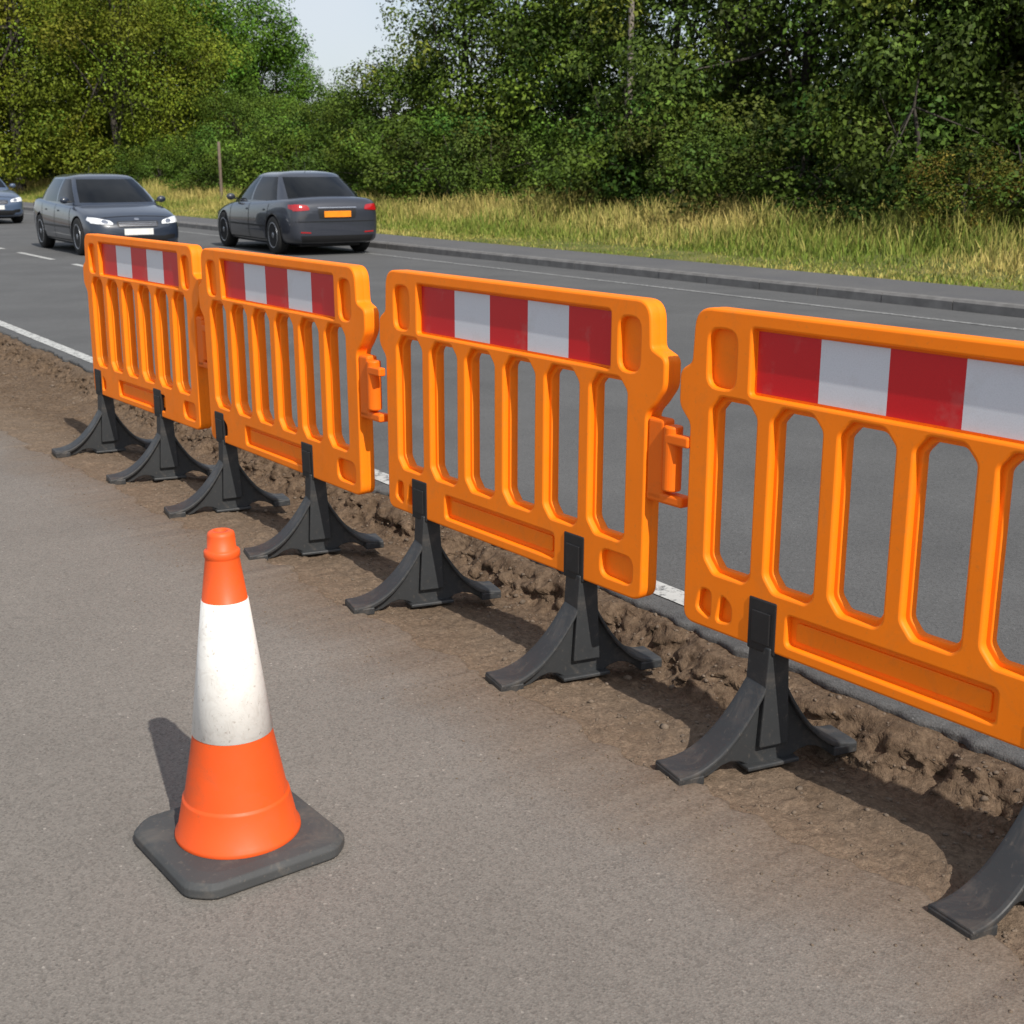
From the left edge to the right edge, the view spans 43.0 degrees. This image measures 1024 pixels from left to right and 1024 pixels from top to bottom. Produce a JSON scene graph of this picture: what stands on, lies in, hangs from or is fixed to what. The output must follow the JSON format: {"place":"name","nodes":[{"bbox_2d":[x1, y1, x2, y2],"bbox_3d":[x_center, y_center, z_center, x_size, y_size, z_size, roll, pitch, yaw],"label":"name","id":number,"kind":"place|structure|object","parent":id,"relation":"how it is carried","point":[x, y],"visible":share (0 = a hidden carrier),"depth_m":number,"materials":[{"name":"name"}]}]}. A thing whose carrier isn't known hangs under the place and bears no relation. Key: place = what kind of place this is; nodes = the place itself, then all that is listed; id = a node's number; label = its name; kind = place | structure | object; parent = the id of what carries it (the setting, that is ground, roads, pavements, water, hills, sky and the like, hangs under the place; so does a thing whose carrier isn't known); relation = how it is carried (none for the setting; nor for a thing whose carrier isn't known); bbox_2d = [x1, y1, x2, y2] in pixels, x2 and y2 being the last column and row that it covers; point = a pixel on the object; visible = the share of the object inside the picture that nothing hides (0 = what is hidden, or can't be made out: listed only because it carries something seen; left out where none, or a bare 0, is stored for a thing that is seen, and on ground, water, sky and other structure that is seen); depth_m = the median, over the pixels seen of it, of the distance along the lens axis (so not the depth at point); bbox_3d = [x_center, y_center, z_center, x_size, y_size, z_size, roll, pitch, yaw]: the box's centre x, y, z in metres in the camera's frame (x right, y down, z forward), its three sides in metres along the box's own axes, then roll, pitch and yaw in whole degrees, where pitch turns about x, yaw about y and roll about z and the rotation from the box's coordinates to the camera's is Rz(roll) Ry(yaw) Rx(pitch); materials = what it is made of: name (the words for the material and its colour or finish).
{"place":"outdoors","nodes":[
{"label":"outdoors","id":0,"kind":"place"},
{"bbox_2d":[7,0,971,119],"label":"sky","id":1,"kind":"structure","parent":0,"point":[343,31],"materials":[{"name":"white"}]},
{"bbox_2d":[0,429,1023,1023],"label":"footway","id":2,"kind":"structure","parent":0,"point":[454,881],"depth_m":2.89,"materials":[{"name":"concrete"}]},
{"bbox_2d":[134,528,344,899],"bbox_3d":[-0.623,0.398,2.876,0.388,0.743,0.388,-11,18,-35],"label":"traffic cone","id":3,"kind":"object","parent":2,"relation":"on","point":[243,817],"visible":1,"depth_m":2.83,"materials":[{"name":"plastic"}]},
{"bbox_2d":[0,333,1023,965],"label":"bare dirt trench","id":4,"kind":"object","parent":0,"point":[468,625],"visible":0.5,"depth_m":3.92,"materials":[{"name":"brown soil"}]},
{"bbox_2d":[51,234,215,484],"bbox_3d":[-1.806,-0.758,6.445,0.562,1.164,1.564,-11,18,-36],"label":"traffic barrier","id":5,"kind":"object","parent":4,"relation":"on","point":[158,270],"visible":0.95,"depth_m":6.44,"materials":[{"name":"orange plastic"}]},
{"bbox_2d":[164,248,387,560],"bbox_3d":[-0.912,-0.441,5.255,0.562,1.164,1.564,-11,19,-35],"label":"traffic barrier","id":6,"kind":"object","parent":4,"relation":"on","point":[329,298],"visible":1,"depth_m":5.20,"materials":[{"name":"orange plastic"}]},
{"bbox_2d":[345,270,689,691],"bbox_3d":[0.009,-0.129,4.086,0.562,1.164,1.564,-11,18,-35],"label":"traffic barrier","id":7,"kind":"object","parent":4,"relation":"on","point":[594,341],"visible":1,"depth_m":3.96,"materials":[{"name":"orange plastic"}]},
{"bbox_2d":[655,307,1023,939],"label":"traffic barrier","id":8,"kind":"object","parent":4,"relation":"on","point":[917,395],"visible":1,"depth_m":3.03,"materials":[{"name":"orange plastic"}]},
{"bbox_2d":[0,210,1023,769],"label":"road","id":9,"kind":"structure","parent":0,"point":[44,298],"depth_m":6.81,"materials":[{"name":"grey asphalt"}]},
{"bbox_2d":[0,179,23,222],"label":"oncoming car","id":10,"kind":"object","parent":9,"relation":"on","point":[11,204],"visible":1,"depth_m":32.29,"materials":[{"name":"paint"}]},
{"bbox_2d":[0,248,82,266],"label":"line marking","id":11,"kind":"object","parent":9,"relation":"on","point":[41,257],"visible":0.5,"depth_m":20.80,"materials":[{"name":"white paint"}]},
{"bbox_2d":[34,165,178,254],"bbox_3d":[-7.026,-5.222,22.316,1.773,1.418,3.887,-9,18,-32],"label":"oncoming car","id":12,"kind":"object","parent":9,"relation":"on","point":[74,208],"visible":0.84,"depth_m":21.45,"materials":[{"name":"paint"}]},
{"bbox_2d":[217,162,376,253],"bbox_3d":[-3.835,-5.318,22.582,1.832,1.465,4.017,-9,17,-30],"label":"parked car","id":13,"kind":"object","parent":9,"relation":"on","point":[279,212],"visible":1,"depth_m":21.25,"materials":[{"name":"paint"}]},
{"bbox_2d":[0,320,683,605],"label":"road edge line","id":14,"kind":"object","parent":9,"relation":"on","point":[671,593],"depth_m":6.23,"materials":[{"name":"white paint"}]},
{"bbox_2d":[23,206,1023,317],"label":"kerb","id":15,"kind":"structure","parent":9,"relation":"on","point":[964,305],"depth_m":15.72,"materials":[{"name":"concrete"}]},
{"bbox_2d":[25,213,1023,329],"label":"road edge line","id":16,"kind":"object","parent":9,"relation":"on","point":[687,290],"depth_m":14.82,"materials":[{"name":"white paint"}]},
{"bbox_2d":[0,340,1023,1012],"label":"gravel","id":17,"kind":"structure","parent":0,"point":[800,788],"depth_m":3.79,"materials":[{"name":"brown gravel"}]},
{"bbox_2d":[3,175,1023,290],"bbox_3d":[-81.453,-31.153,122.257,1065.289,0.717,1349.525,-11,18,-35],"label":"ground","id":18,"kind":"structure","parent":0,"point":[709,255],"depth_m":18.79,"materials":[{"name":"green plant"}]},
{"bbox_2d":[0,139,64,180],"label":"hedgerow shrub","id":19,"kind":"object","parent":18,"relation":"on","point":[24,169],"visible":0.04,"depth_m":66.32,"materials":[{"name":"green plant"}]},
{"bbox_2d":[0,0,87,181],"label":"willow tree","id":20,"kind":"object","parent":18,"relation":"on","point":[7,95],"visible":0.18,"depth_m":58.26,"materials":[{"name":"green plant"}]},
{"bbox_2d":[26,151,66,181],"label":"hedgerow shrub","id":21,"kind":"object","parent":18,"relation":"on","point":[43,171],"visible":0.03,"depth_m":64.99,"materials":[{"name":"green plant"}]},
{"bbox_2d":[25,137,68,178],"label":"hedgerow shrub","id":22,"kind":"object","parent":18,"relation":"on","point":[43,175],"visible":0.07,"depth_m":62.83,"materials":[{"name":"green plant"}]},
{"bbox_2d":[0,0,120,175],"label":"ash tree","id":23,"kind":"object","parent":18,"relation":"on","point":[28,43],"depth_m":78.44,"materials":[{"name":"green plant"}]},
{"bbox_2d":[0,0,129,191],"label":"willow tree","id":24,"kind":"object","parent":18,"relation":"on","point":[17,166],"visible":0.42,"depth_m":55.73,"materials":[{"name":"green plant"}]},
{"bbox_2d":[50,133,112,179],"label":"hedgerow shrub","id":25,"kind":"object","parent":18,"relation":"on","point":[74,163],"visible":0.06,"depth_m":59.33,"materials":[{"name":"green plant"}]},
{"bbox_2d":[0,0,193,182],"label":"willow tree","id":26,"kind":"object","parent":18,"relation":"on","point":[47,162],"visible":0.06,"depth_m":58.38,"materials":[{"name":"green plant"}]},
{"bbox_2d":[16,0,199,114],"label":"ash tree","id":27,"kind":"object","parent":18,"relation":"on","point":[173,7],"visible":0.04,"depth_m":82.25,"materials":[{"name":"green plant"}]},
{"bbox_2d":[0,0,235,176],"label":"willow tree","id":28,"kind":"object","parent":18,"relation":"on","point":[68,122],"visible":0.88,"depth_m":54.05,"materials":[{"name":"green plant"}]},
{"bbox_2d":[85,141,150,173],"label":"hedgerow shrub","id":29,"kind":"object","parent":18,"relation":"on","point":[107,158],"visible":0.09,"depth_m":56.28,"materials":[{"name":"green plant"}]},
{"bbox_2d":[77,122,161,176],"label":"hedgerow shrub","id":30,"kind":"object","parent":18,"relation":"on","point":[104,143],"visible":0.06,"depth_m":57.30,"materials":[{"name":"green plant"}]},
{"bbox_2d":[103,129,170,180],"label":"hedgerow shrub","id":31,"kind":"object","parent":18,"relation":"on","point":[151,141],"visible":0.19,"depth_m":54.79,"materials":[{"name":"green plant"}]},
{"bbox_2d":[97,144,181,176],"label":"hedgerow shrub","id":32,"kind":"object","parent":18,"relation":"on","point":[126,156],"visible":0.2,"depth_m":52.88,"materials":[{"name":"green plant"}]},
{"bbox_2d":[113,139,187,184],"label":"hedgerow shrub","id":33,"kind":"object","parent":18,"relation":"on","point":[152,150],"visible":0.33,"depth_m":51.46,"materials":[{"name":"green plant"}]},
{"bbox_2d":[49,0,252,175],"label":"willow tree","id":34,"kind":"object","parent":18,"relation":"on","point":[182,103],"visible":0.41,"depth_m":55.82,"materials":[{"name":"green plant"}]},
{"bbox_2d":[133,148,191,182],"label":"hedgerow shrub","id":35,"kind":"object","parent":18,"relation":"on","point":[145,168],"visible":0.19,"depth_m":50.08,"materials":[{"name":"green plant"}]},
{"bbox_2d":[146,134,227,188],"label":"hedgerow shrub","id":36,"kind":"object","parent":18,"relation":"on","point":[168,167],"visible":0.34,"depth_m":48.49,"materials":[{"name":"green plant"}]},
{"bbox_2d":[130,0,257,121],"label":"ash tree","id":37,"kind":"object","parent":18,"relation":"on","point":[210,23],"visible":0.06,"depth_m":84.73,"materials":[{"name":"green plant"}]},
{"bbox_2d":[145,86,251,169],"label":"hawthorn tree","id":38,"kind":"object","parent":18,"relation":"on","point":[189,116],"visible":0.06,"depth_m":58.42,"materials":[{"name":"green plant"}]},
{"bbox_2d":[145,0,268,180],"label":"ash tree","id":39,"kind":"object","parent":18,"relation":"on","point":[245,80],"visible":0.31,"depth_m":86.07,"materials":[{"name":"green plant"}]},
{"bbox_2d":[162,141,263,191],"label":"hedgerow shrub","id":40,"kind":"object","parent":18,"relation":"on","point":[190,178],"visible":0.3,"depth_m":45.09,"materials":[{"name":"green plant"}]},
{"bbox_2d":[170,120,268,189],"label":"hedgerow shrub","id":41,"kind":"object","parent":18,"relation":"on","point":[189,146],"visible":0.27,"depth_m":47.05,"materials":[{"name":"green plant"}]},
{"bbox_2d":[217,142,222,198],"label":"wooden post","id":42,"kind":"object","parent":18,"relation":"on","point":[220,167],"visible":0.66,"depth_m":40.57,"materials":[{"name":"brown wood"}]},
{"bbox_2d":[187,139,276,193],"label":"hedgerow shrub","id":43,"kind":"object","parent":18,"relation":"on","point":[213,166],"visible":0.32,"depth_m":44.00,"materials":[{"name":"green plant"}]},
{"bbox_2d":[181,80,285,181],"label":"hawthorn tree","id":44,"kind":"object","parent":18,"relation":"on","point":[241,111],"visible":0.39,"depth_m":55.02,"materials":[{"name":"green plant"}]},
{"bbox_2d":[156,0,313,127],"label":"ash tree","id":45,"kind":"object","parent":18,"relation":"on","point":[279,54],"visible":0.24,"depth_m":91.15,"materials":[{"name":"green plant"}]},
{"bbox_2d":[194,113,313,190],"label":"hedgerow shrub","id":46,"kind":"object","parent":18,"relation":"on","point":[238,169],"visible":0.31,"depth_m":42.49,"materials":[{"name":"green plant"}]},
{"bbox_2d":[222,91,332,173],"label":"hawthorn tree","id":47,"kind":"object","parent":18,"relation":"on","point":[271,111],"visible":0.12,"depth_m":51.25,"materials":[{"name":"green plant"}]},
{"bbox_2d":[223,126,335,192],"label":"hedgerow shrub","id":48,"kind":"object","parent":18,"relation":"on","point":[266,162],"visible":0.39,"depth_m":41.17,"materials":[{"name":"green plant"}]},
{"bbox_2d":[231,36,327,105],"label":"ash tree","id":49,"kind":"object","parent":18,"relation":"on","point":[304,93],"visible":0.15,"depth_m":99.93,"materials":[{"name":"green plant"}]},
{"bbox_2d":[278,152,343,171],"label":"hedgerow shrub","id":50,"kind":"object","parent":18,"relation":"on","point":[287,164],"visible":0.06,"depth_m":39.23,"materials":[{"name":"green plant"}]},
{"bbox_2d":[273,85,362,184],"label":"hawthorn tree","id":51,"kind":"object","parent":18,"relation":"on","point":[305,108],"visible":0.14,"depth_m":44.94,"materials":[{"name":"green plant"}]},
{"bbox_2d":[295,137,393,193],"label":"hedgerow shrub","id":52,"kind":"object","parent":18,"relation":"on","point":[350,177],"visible":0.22,"depth_m":37.52,"materials":[{"name":"green plant"}]},
{"bbox_2d":[295,79,401,188],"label":"hawthorn tree","id":53,"kind":"object","parent":18,"relation":"on","point":[326,125],"visible":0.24,"depth_m":41.30,"materials":[{"name":"green plant"}]},
{"bbox_2d":[287,112,451,197],"bbox_3d":[-3.551,-9.587,36.188,4.118,2.885,4.422,5,16,18],"label":"hedgerow shrub","id":54,"kind":"object","parent":18,"relation":"on","point":[340,152],"visible":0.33,"depth_m":35.10,"materials":[{"name":"green plant"}]},
{"bbox_2d":[298,44,465,186],"bbox_3d":[-3.308,-11.948,40.451,5.542,4.911,4.913,8,17,27],"label":"hawthorn tree","id":55,"kind":"object","parent":18,"relation":"on","point":[408,89],"visible":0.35,"depth_m":39.19,"materials":[{"name":"green plant"}]},
{"bbox_2d":[337,103,504,204],"bbox_3d":[-2.116,-9.286,34.715,4.515,3.096,4.215,-9,17,-30],"label":"hedgerow shrub","id":56,"kind":"object","parent":18,"relation":"on","point":[439,138],"visible":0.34,"depth_m":33.76,"materials":[{"name":"green plant"}]},
{"bbox_2d":[356,110,541,206],"bbox_3d":[-2.095,-8.666,32.756,4.546,2.824,5.246,-12,19,-39],"label":"hedgerow shrub","id":57,"kind":"object","parent":18,"relation":"on","point":[404,148],"visible":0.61,"depth_m":31.93,"materials":[{"name":"green plant"}]},
{"bbox_2d":[4,67,909,206],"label":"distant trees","id":58,"kind":"object","parent":18,"relation":"on","point":[550,127],"depth_m":47.49,"materials":[{"name":"green plant"}]},
{"bbox_2d":[345,0,578,194],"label":"sycamore tree","id":59,"kind":"object","parent":18,"relation":"on","point":[426,32],"visible":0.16,"depth_m":38.85,"materials":[{"name":"green plant"}]},
{"bbox_2d":[434,110,554,205],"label":"hedgerow shrub","id":60,"kind":"object","parent":18,"relation":"on","point":[460,183],"visible":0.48,"depth_m":31.11,"materials":[{"name":"green plant"}]},
{"bbox_2d":[390,0,648,194],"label":"sycamore tree","id":61,"kind":"object","parent":18,"relation":"on","point":[453,7],"visible":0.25,"depth_m":36.70,"materials":[{"name":"green plant"}]},
{"bbox_2d":[470,112,607,201],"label":"hedgerow shrub","id":62,"kind":"object","parent":18,"relation":"on","point":[541,142],"visible":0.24,"depth_m":30.17,"materials":[{"name":"green plant"}]},
{"bbox_2d":[424,0,685,187],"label":"sycamore tree","id":63,"kind":"object","parent":18,"relation":"on","point":[534,5],"visible":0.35,"depth_m":35.29,"materials":[{"name":"green plant"}]},
{"bbox_2d":[528,178,591,204],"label":"bramble bush","id":64,"kind":"object","parent":18,"relation":"on","point":[551,191],"visible":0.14,"depth_m":28.56,"materials":[{"name":"green plant"}]},
{"bbox_2d":[542,145,649,208],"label":"hedgerow shrub","id":65,"kind":"object","parent":18,"relation":"on","point":[579,148],"visible":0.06,"depth_m":28.57,"materials":[{"name":"green plant"}]},
{"bbox_2d":[510,25,729,210],"bbox_3d":[2.834,-8.296,28.498,4.337,4.480,5.124,12,19,37],"label":"hedgerow shrub","id":66,"kind":"object","parent":18,"relation":"on","point":[647,59],"visible":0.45,"depth_m":27.63,"materials":[{"name":"green plant"}]},
{"bbox_2d":[627,0,633,187],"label":"utility pole","id":67,"kind":"object","parent":18,"relation":"on","point":[631,17],"visible":0.09,"depth_m":29.72,"materials":[{"name":"brown wood"}]},
{"bbox_2d":[539,88,758,210],"bbox_3d":[3.173,-7.094,26.516,4.728,3.028,4.098,-6,16,-22],"label":"hedgerow shrub","id":68,"kind":"object","parent":18,"relation":"on","point":[628,142],"visible":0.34,"depth_m":26.17,"materials":[{"name":"green plant"}]},
{"bbox_2d":[490,0,831,196],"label":"sycamore tree","id":69,"kind":"object","parent":18,"relation":"on","point":[578,22],"visible":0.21,"depth_m":33.82,"materials":[{"name":"green plant"}]},
{"bbox_2d":[563,61,774,203],"bbox_3d":[3.064,-7.857,28.271,4.441,3.750,4.554,-7,16,-24],"label":"hedgerow shrub","id":70,"kind":"object","parent":18,"relation":"on","point":[670,93],"visible":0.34,"depth_m":27.04,"materials":[{"name":"green plant"}]},
{"bbox_2d":[632,127,792,221],"bbox_3d":[4.088,-6.381,25.319,2.946,2.132,3.022,12,19,38],"label":"hedgerow shrub","id":71,"kind":"object","parent":18,"relation":"on","point":[674,172],"visible":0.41,"depth_m":24.73,"materials":[{"name":"green plant"}]},
{"bbox_2d":[584,0,888,205],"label":"sycamore tree","id":72,"kind":"object","parent":18,"relation":"on","point":[758,66],"visible":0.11,"depth_m":29.54,"materials":[{"name":"green plant"}]},
{"bbox_2d":[654,0,922,209],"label":"sycamore tree","id":73,"kind":"object","parent":18,"relation":"on","point":[703,62],"visible":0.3,"depth_m":28.47,"materials":[{"name":"green plant"}]},
{"bbox_2d":[659,81,956,222],"bbox_3d":[5.660,-6.295,23.714,5.193,2.908,4.501,7,16,24],"label":"hedgerow shrub","id":74,"kind":"object","parent":18,"relation":"on","point":[742,158],"visible":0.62,"depth_m":23.11,"materials":[{"name":"green plant"}]},
{"bbox_2d":[659,0,1023,210],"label":"sycamore tree","id":75,"kind":"object","parent":18,"relation":"on","point":[892,101],"visible":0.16,"depth_m":27.29,"materials":[{"name":"green plant"}]},
{"bbox_2d":[775,0,1023,211],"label":"sycamore tree","id":76,"kind":"object","parent":18,"relation":"on","point":[895,20],"visible":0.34,"depth_m":25.02,"materials":[{"name":"green plant"}]},
{"bbox_2d":[777,16,1023,231],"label":"hedgerow shrub","id":77,"kind":"object","parent":18,"relation":"on","point":[856,198],"visible":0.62,"depth_m":21.41,"materials":[{"name":"green plant"}]},
{"bbox_2d":[824,0,1023,215],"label":"woodland","id":78,"kind":"object","parent":18,"relation":"on","point":[995,39],"visible":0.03,"depth_m":26.64,"materials":[{"name":"green plant"}]},
{"bbox_2d":[888,114,1023,244],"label":"hedgerow shrub","id":79,"kind":"object","parent":18,"relation":"on","point":[963,159],"visible":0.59,"depth_m":19.41,"materials":[{"name":"green plant"}]},
{"bbox_2d":[899,0,1023,201],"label":"sycamore tree","id":80,"kind":"object","parent":18,"relation":"on","point":[1012,31],"visible":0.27,"depth_m":24.24,"materials":[{"name":"green plant"}]},
{"bbox_2d":[943,0,1023,148],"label":"sycamore tree","id":81,"kind":"object","parent":18,"relation":"on","point":[1011,73],"visible":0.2,"depth_m":24.65,"materials":[{"name":"green plant"}]},
{"bbox_2d":[950,157,1023,229],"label":"bramble bush","id":82,"kind":"object","parent":18,"relation":"on","point":[982,198],"visible":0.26,"depth_m":19.64,"materials":[{"name":"green plant"}]},
{"bbox_2d":[1001,195,1023,225],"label":"hedgerow shrub","id":83,"kind":"object","parent":18,"relation":"on","point":[1016,210],"visible":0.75,"depth_m":19.12,"materials":[{"name":"green plant"}]},
{"bbox_2d":[23,202,1023,303],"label":"pavement","id":84,"kind":"structure","parent":0,"point":[975,293],"depth_m":16.82,"materials":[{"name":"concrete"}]}
]}

